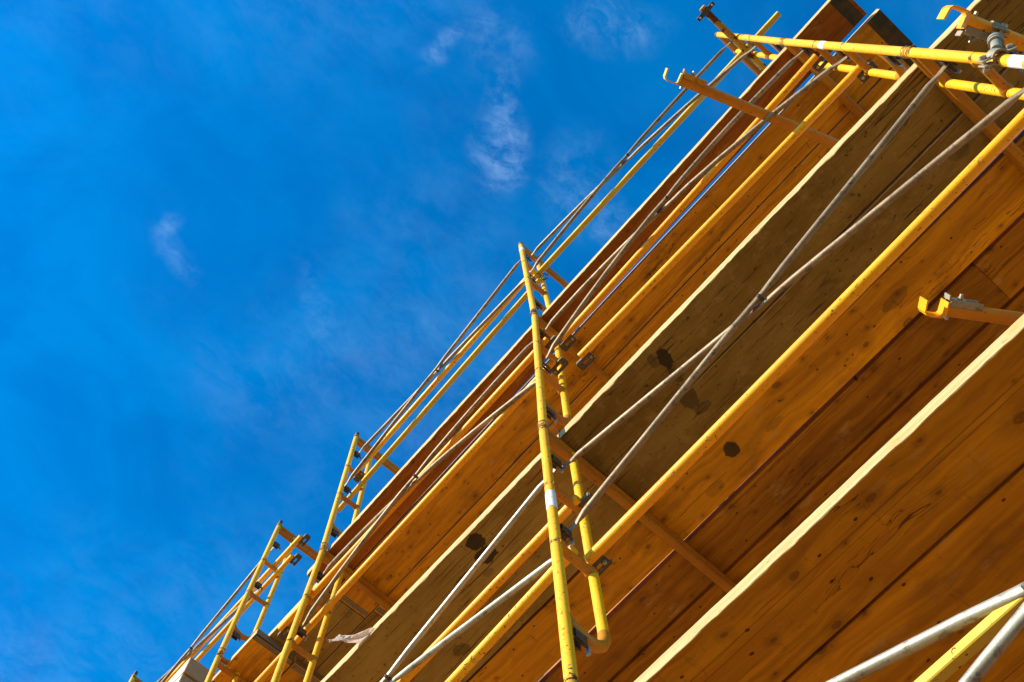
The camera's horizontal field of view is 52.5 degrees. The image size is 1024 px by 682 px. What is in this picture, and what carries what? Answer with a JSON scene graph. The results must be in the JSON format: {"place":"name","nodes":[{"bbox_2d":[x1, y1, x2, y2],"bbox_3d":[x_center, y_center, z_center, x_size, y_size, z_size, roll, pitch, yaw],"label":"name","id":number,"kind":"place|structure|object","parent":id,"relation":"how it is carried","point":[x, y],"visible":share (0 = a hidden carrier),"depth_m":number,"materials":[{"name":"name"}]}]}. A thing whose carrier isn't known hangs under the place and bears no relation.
{"place":"outdoors","nodes":[
{"label":"outdoors","id":0,"kind":"place"},
{"bbox_2d":[0,0,973,681],"label":"sky","id":1,"kind":"structure","parent":0,"point":[238,237],"materials":[{"name":"blue"}]},
{"bbox_2d":[536,602,618,681],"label":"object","id":2,"kind":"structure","parent":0,"point":[559,659],"depth_m":7.35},
{"label":"ground","id":3,"kind":"structure","parent":0,"visible":0},
{"bbox_3d":[0.769,2.295,0.289,1.570,1.968,0.051,40,-77,-12],"label":"scaffold section","id":4,"kind":"object","parent":3,"relation":"on","visible":0},
{"bbox_3d":[0.746,1.702,2.112,1.570,1.968,0.051,40,-76,-13],"label":"scaffold section","id":5,"kind":"object","parent":4,"relation":"on","visible":0},
{"bbox_2d":[538,424,736,681],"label":"scaffold section","id":6,"kind":"object","parent":5,"relation":"on","point":[573,633],"visible":0.8,"depth_m":3.85,"materials":[{"name":"orange paint"}]},
{"bbox_2d":[321,435,602,681],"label":"scaffold plank","id":7,"kind":"object","parent":6,"relation":"on","point":[376,653],"visible":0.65,"depth_m":4.87,"materials":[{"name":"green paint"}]},
{"bbox_2d":[329,627,375,643],"bbox_3d":[-0.754,1.428,4.979,0.256,0.042,0.076,-14,-73,4],"label":"plastic film","id":8,"kind":"object","parent":7,"relation":"hanging from","point":[359,637],"visible":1,"depth_m":4.97,"materials":[{"name":"beige plastic"}]},
{"bbox_2d":[380,467,570,681],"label":"cross brace","id":9,"kind":"object","parent":6,"relation":"attached to","point":[490,607],"visible":0.85,"depth_m":4.29,"materials":[{"name":"metal"}]},
{"bbox_2d":[396,492,597,681],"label":"guard rail","id":10,"kind":"object","parent":6,"relation":"attached to","point":[524,554],"visible":0.62,"depth_m":4.16,"materials":[{"name":"yellow metal"}]},
{"bbox_2d":[410,474,636,681],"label":"scaffold plank","id":11,"kind":"object","parent":6,"relation":"on","point":[606,513],"visible":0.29,"depth_m":4.91,"materials":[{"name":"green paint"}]},
{"bbox_2d":[531,311,610,425],"bbox_3d":[0.713,0.590,5.731,1.570,1.968,0.051,40,-77,-11],"label":"scaffold section","id":12,"kind":"object","parent":6,"relation":"on","point":[546,410],"visible":0.46,"depth_m":5.55,"materials":[{"name":"orange paint"}]},
{"bbox_2d":[254,357,568,681],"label":"guard rail","id":13,"kind":"object","parent":12,"relation":"attached to","point":[553,365],"visible":0.87,"depth_m":5.88,"materials":[{"name":"yellow metal"}]},
{"bbox_2d":[301,341,547,627],"bbox_3d":[-0.546,0.815,6.098,0.088,0.703,2.142,40,-77,-12],"label":"cross brace","id":14,"kind":"object","parent":12,"relation":"attached to","point":[379,517],"visible":0.91,"depth_m":6.09,"materials":[{"name":"metal"}]},
{"bbox_2d":[537,419,558,435],"bbox_3d":[0.168,0.386,4.693,0.110,0.042,0.052,17,-74,-6],"label":"wire tie","id":15,"kind":"object","parent":12,"relation":"attached to","point":[548,425],"visible":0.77,"depth_m":4.68,"materials":[{"name":"beige"}]},
{"bbox_2d":[518,242,596,313],"bbox_3d":[0.675,-0.013,7.645,1.570,1.968,0.052,40,-77,-13],"label":"scaffold section","id":16,"kind":"object","parent":12,"relation":"on","point":[530,281],"visible":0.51,"depth_m":7.47,"materials":[{"name":"yellow paint"}]},
{"bbox_2d":[344,259,524,486],"bbox_3d":[-0.579,0.226,7.941,0.051,0.763,2.144,39,-77,-12],"label":"cross brace","id":17,"kind":"object","parent":16,"relation":"attached to","point":[399,412],"visible":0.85,"depth_m":7.91,"materials":[{"name":"metal"}]},
{"bbox_2d":[535,253,548,280],"bbox_3d":[0.209,-0.530,7.620,0.137,0.375,0.100,61,-82,-16],"label":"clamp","id":18,"kind":"object","parent":16,"relation":"attached to","point":[536,259],"visible":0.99,"depth_m":7.55,"materials":[{"name":"metal"}]},
{"bbox_2d":[529,41,755,273],"bbox_3d":[0.852,-1.321,7.462,0.076,0.783,2.185,41,-77,-12],"label":"cross brace","id":19,"kind":"object","parent":16,"relation":"attached to","point":[581,206],"visible":0.98,"depth_m":7.47,"materials":[{"name":"metal"}]},
{"bbox_2d":[525,11,780,284],"bbox_3d":[0.969,-1.324,7.385,0.041,0.041,2.575,40,-77,-12],"label":"guard rail","id":20,"kind":"object","parent":16,"relation":"attached to","point":[675,125],"visible":0.88,"depth_m":7.39,"materials":[{"name":"yellow metal"}]},
{"bbox_2d":[466,130,1023,681],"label":"scaffold plank","id":21,"kind":"object","parent":6,"relation":"on","point":[968,226],"visible":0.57,"depth_m":4.61,"materials":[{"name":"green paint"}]},
{"bbox_2d":[537,263,1009,681],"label":"scaffold plank","id":22,"kind":"object","parent":6,"relation":"on","point":[907,360],"visible":0.81,"depth_m":4.72,"materials":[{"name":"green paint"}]},
{"bbox_2d":[559,0,1023,473],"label":"scaffold plank","id":23,"kind":"object","parent":6,"relation":"on","point":[717,302],"visible":0.8,"depth_m":4.40,"materials":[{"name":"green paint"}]},
{"bbox_2d":[562,63,1023,531],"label":"cross brace","id":24,"kind":"object","parent":6,"relation":"attached to","point":[713,347],"visible":1,"depth_m":3.81,"materials":[{"name":"metal"}]},
{"bbox_2d":[584,109,1023,575],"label":"guard rail","id":25,"kind":"object","parent":6,"relation":"attached to","point":[967,176],"visible":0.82,"depth_m":3.38,"materials":[{"name":"yellow metal"}]},
{"bbox_2d":[608,287,1023,681],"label":"scaffold plank","id":26,"kind":"object","parent":6,"relation":"on","point":[927,390],"visible":0.24,"depth_m":4.75,"materials":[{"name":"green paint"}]},
{"bbox_2d":[634,314,1023,681],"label":"scaffold plank","id":27,"kind":"object","parent":5,"relation":"on","point":[948,457],"visible":1,"depth_m":2.69,"materials":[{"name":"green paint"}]},
{"bbox_2d":[782,463,1023,681],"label":"scaffold plank","id":28,"kind":"object","parent":5,"relation":"on","point":[974,556],"visible":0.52,"depth_m":2.74,"materials":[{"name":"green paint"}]},
{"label":"scaffold section","id":29,"kind":"object","parent":3,"relation":"on","visible":0},
{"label":"scaffold section","id":30,"kind":"object","parent":29,"relation":"on","visible":0},
{"bbox_2d":[826,582,1023,681],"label":"cross brace","id":31,"kind":"object","parent":30,"relation":"attached to","point":[985,661],"visible":1,"depth_m":1.96,"materials":[{"name":"metal"}]},
{"bbox_2d":[904,46,1023,173],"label":"scaffold section","id":32,"kind":"object","parent":30,"relation":"on","point":[923,59],"visible":0.94,"depth_m":3.97,"materials":[{"name":"orange paint"}]},
{"bbox_2d":[604,51,1023,501],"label":"scaffold plank","id":33,"kind":"object","parent":32,"relation":"on","point":[754,351],"visible":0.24,"depth_m":4.48,"materials":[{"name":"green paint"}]},
{"bbox_2d":[781,38,906,119],"bbox_3d":[2.158,-0.974,5.270,1.570,1.968,0.053,40,-77,-12],"label":"scaffold section","id":34,"kind":"object","parent":32,"relation":"on","point":[794,47],"visible":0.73,"depth_m":5.09,"materials":[{"name":"orange paint"}]},
{"bbox_2d":[339,9,912,617],"bbox_3d":[0.549,-0.010,6.546,0.291,0.064,5.032,40,-77,-12],"label":"scaffold plank","id":35,"kind":"object","parent":34,"relation":"on","point":[513,437],"visible":0.84,"depth_m":6.45,"materials":[{"name":"brown wood"}]},
{"bbox_2d":[374,45,916,616],"bbox_3d":[0.796,0.143,6.596,0.282,0.064,4.947,40,-77,-12],"label":"scaffold plank","id":36,"kind":"object","parent":34,"relation":"on","point":[690,285],"visible":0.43,"depth_m":6.49,"materials":[{"name":"brown wood"}]},
{"bbox_2d":[559,54,827,351],"bbox_3d":[0.962,-0.740,5.689,0.085,0.054,2.127,39,-77,-12],"label":"guard rail","id":37,"kind":"object","parent":34,"relation":"attached to","point":[814,61],"visible":0.92,"depth_m":5.69,"materials":[{"name":"yellow metal"}]},
{"bbox_2d":[542,48,847,361],"bbox_3d":[0.873,-0.744,5.623,0.111,0.738,2.184,40,-77,-12],"label":"cross brace","id":38,"kind":"object","parent":34,"relation":"attached to","point":[613,259],"visible":1,"depth_m":5.63,"materials":[{"name":"metal"}]},
{"bbox_2d":[663,68,839,147],"bbox_3d":[1.511,-1.087,5.331,1.583,0.064,0.103,20,-74,-7],"label":"tie tube","id":39,"kind":"object","parent":38,"relation":"attached to","point":[691,81],"visible":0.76,"depth_m":5.27,"materials":[{"name":"orange paint"}]},
{"bbox_2d":[576,61,877,370],"bbox_3d":[1.036,-0.606,5.208,0.085,0.054,2.072,41,-77,-12],"label":"guard rail","id":40,"kind":"object","parent":34,"relation":"attached to","point":[584,353],"visible":0.98,"depth_m":5.18,"materials":[{"name":"yellow metal"}]},
{"bbox_2d":[714,31,783,75],"bbox_3d":[2.134,-1.547,7.091,1.570,1.968,0.051,40,-77,-12],"label":"scaffold section","id":41,"kind":"object","parent":34,"relation":"on","point":[757,42],"visible":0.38,"depth_m":6.91,"materials":[{"name":"orange paint"}]},
{"bbox_2d":[699,5,794,97],"bbox_3d":[1.903,-1.759,7.237,1.630,0.047,0.047,40,-77,-12],"label":"tie tube","id":42,"kind":"object","parent":41,"relation":"attached to","point":[724,29],"visible":0.39,"depth_m":7.12,"materials":[{"name":"paint"}]},
{"bbox_2d":[697,1,714,21],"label":"tube clamp","id":43,"kind":"object","parent":42,"relation":"attached to","point":[705,12],"visible":1,"depth_m":7.06,"materials":[{"name":"metal"}]},
{"bbox_2d":[894,46,909,58],"bbox_3d":[1.590,-1.166,4.211,0.055,0.043,0.070,40,-77,-12],"label":"wire tie","id":44,"kind":"object","parent":34,"relation":"attached to","point":[902,56],"visible":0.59,"depth_m":4.20,"materials":[{"name":"beige metal"}]},
{"bbox_2d":[918,292,1023,325],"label":"tie tube","id":45,"kind":"object","parent":32,"relation":"attached to","point":[960,307],"visible":0.98,"depth_m":3.78,"materials":[{"name":"orange paint"}]},
{"bbox_2d":[971,212,1023,298],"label":"scaffold plank","id":46,"kind":"object","parent":32,"relation":"on","point":[998,261],"visible":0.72,"depth_m":4.43,"materials":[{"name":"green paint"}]},
{"bbox_2d":[976,20,1018,72],"bbox_3d":[1.635,-1.005,3.541,0.231,0.362,0.078,-36,-76,10],"label":"swivel coupler","id":47,"kind":"object","parent":32,"relation":"attached to","point":[995,41],"visible":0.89,"depth_m":3.41,"materials":[{"name":"grey metal"}]},
{"bbox_2d":[937,5,1023,52],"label":"tie tube","id":48,"kind":"object","parent":47,"relation":"attached to","point":[974,26],"visible":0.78,"depth_m":3.62,"materials":[{"name":"orange paint"}]},
{"bbox_2d":[914,597,1023,681],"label":"guard rail","id":49,"kind":"object","parent":30,"relation":"attached to","point":[966,648],"visible":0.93,"depth_m":1.94,"materials":[{"name":"yellow metal"}]},
{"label":"scaffold section","id":50,"kind":"object","parent":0,"visible":0},
{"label":"scaffold section","id":51,"kind":"object","parent":50,"relation":"on","visible":0},
{"bbox_2d":[271,547,395,681],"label":"scaffold section","id":52,"kind":"object","parent":51,"relation":"on","point":[367,588],"visible":0.62,"depth_m":6.32,"materials":[{"name":"orange paint"}]},
{"bbox_2d":[320,432,399,548],"bbox_3d":[-0.715,1.562,8.042,1.570,1.968,0.051,40,-77,-13],"label":"scaffold section","id":53,"kind":"object","parent":52,"relation":"on","point":[333,530],"visible":0.36,"depth_m":7.89,"materials":[{"name":"orange paint"}]},
{"bbox_2d":[337,277,541,512],"bbox_3d":[-0.574,0.436,7.815,0.036,0.039,2.421,39,-77,-12],"label":"guard rail","id":54,"kind":"object","parent":53,"relation":"attached to","point":[443,389],"visible":0.91,"depth_m":7.79,"materials":[{"name":"yellow metal"}]},
{"bbox_2d":[353,269,536,482],"bbox_3d":[-0.531,0.288,7.938,0.085,0.054,2.206,39,-77,-12],"label":"guard rail","id":55,"kind":"object","parent":53,"relation":"attached to","point":[433,384],"visible":0.88,"depth_m":7.94,"materials":[{"name":"yellow metal"}]},
{"bbox_2d":[277,335,560,640],"bbox_3d":[-0.608,0.913,6.231,0.085,0.054,2.612,40,-77,-12],"label":"guard rail","id":56,"kind":"object","parent":52,"relation":"attached to","point":[283,627],"visible":0.68,"depth_m":6.14,"materials":[{"name":"yellow metal"}]},
{"bbox_2d":[307,0,866,592],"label":"scaffold plank","id":57,"kind":"object","parent":52,"relation":"on","point":[833,20],"visible":0.68,"depth_m":6.38,"materials":[{"name":"brown wood"}]},
{"bbox_2d":[445,545,578,681],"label":"guard rail","id":58,"kind":"object","parent":51,"relation":"attached to","point":[504,624],"visible":0.87,"depth_m":3.74,"materials":[{"name":"yellow metal"}]},
{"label":"scaffold section","id":59,"kind":"object","parent":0,"visible":0},
{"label":"scaffold section","id":60,"kind":"object","parent":59,"relation":"on","visible":0},
{"bbox_2d":[945,627,1023,681],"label":"scaffold plank","id":61,"kind":"object","parent":60,"relation":"on","point":[1008,666],"visible":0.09,"depth_m":2.81,"materials":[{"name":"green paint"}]},
{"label":"scaffold section","id":62,"kind":"object","parent":60,"relation":"on","visible":0},
{"bbox_2d":[205,652,247,681],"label":"scaffold section","id":63,"kind":"object","parent":62,"relation":"on","point":[220,660],"visible":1,"depth_m":7.08,"materials":[{"name":"orange paint"}]},
{"bbox_2d":[211,628,295,681],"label":"scaffold plank","id":64,"kind":"object","parent":63,"relation":"on","point":[255,655],"visible":0.76,"depth_m":7.12,"materials":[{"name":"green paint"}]},
{"bbox_2d":[217,520,318,654],"bbox_3d":[-1.443,2.350,8.261,1.570,1.968,0.052,40,-76,-11],"label":"scaffold section","id":65,"kind":"object","parent":63,"relation":"on","point":[234,632],"visible":0.56,"depth_m":8.10,"materials":[{"name":"orange paint"}]},
{"bbox_2d":[157,546,274,681],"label":"cross brace","id":66,"kind":"object","parent":65,"relation":"attached to","point":[167,674],"visible":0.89,"depth_m":8.62,"materials":[{"name":"metal"}]},
{"bbox_2d":[279,658,323,681],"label":"scaffold plank","id":67,"kind":"object","parent":63,"relation":"on","point":[295,670],"visible":0.71,"depth_m":7.16,"materials":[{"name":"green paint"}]},
{"bbox_2d":[268,583,350,660],"bbox_3d":[-2.141,2.742,7.380,0.293,0.059,2.826,40,-77,-12],"label":"scaffold plank","id":68,"kind":"object","parent":63,"relation":"on","point":[341,610],"visible":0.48,"depth_m":7.11,"materials":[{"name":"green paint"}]},
{"bbox_2d":[302,608,364,670],"bbox_3d":[-1.985,2.873,7.422,0.115,0.059,2.826,40,-77,-12],"label":"scaffold plank","id":69,"kind":"object","parent":63,"relation":"on","point":[350,621],"visible":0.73,"depth_m":7.13,"materials":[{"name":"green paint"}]},
{"bbox_2d":[315,610,381,677],"bbox_3d":[-1.804,2.969,7.455,0.281,0.059,2.912,40,-77,-12],"label":"scaffold plank","id":70,"kind":"object","parent":63,"relation":"on","point":[339,653],"visible":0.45,"depth_m":7.17,"materials":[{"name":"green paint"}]},
{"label":"scaffold section","id":71,"kind":"object","parent":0,"visible":0},
{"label":"scaffold section","id":72,"kind":"object","parent":71,"relation":"on","visible":0},
{"bbox_2d":[129,671,142,681],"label":"scaffold section","id":73,"kind":"object","parent":72,"relation":"on","point":[133,678],"visible":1,"depth_m":9.40,"materials":[{"name":"yellow paint"}]},
{"bbox_2d":[165,534,310,681],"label":"guard rail","id":74,"kind":"object","parent":73,"relation":"attached to","point":[299,539],"visible":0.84,"depth_m":8.46,"materials":[{"name":"yellow metal"}]},
{"bbox_2d":[195,553,301,661],"bbox_3d":[-2.488,2.542,8.549,0.085,0.054,2.346,40,-77,-12],"label":"guard rail","id":75,"kind":"object","parent":73,"relation":"attached to","point":[291,558],"visible":0.81,"depth_m":8.39,"materials":[{"name":"yellow metal"}]},
{"bbox_2d":[175,674,193,681],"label":"timber beam","id":76,"kind":"structure","parent":72,"relation":"on","point":[182,678],"depth_m":7.24,"materials":[{"name":"wood"}]},
{"bbox_2d":[168,657,215,681],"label":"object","id":77,"kind":"structure","parent":76,"relation":"on","point":[191,668],"depth_m":7.35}
]}

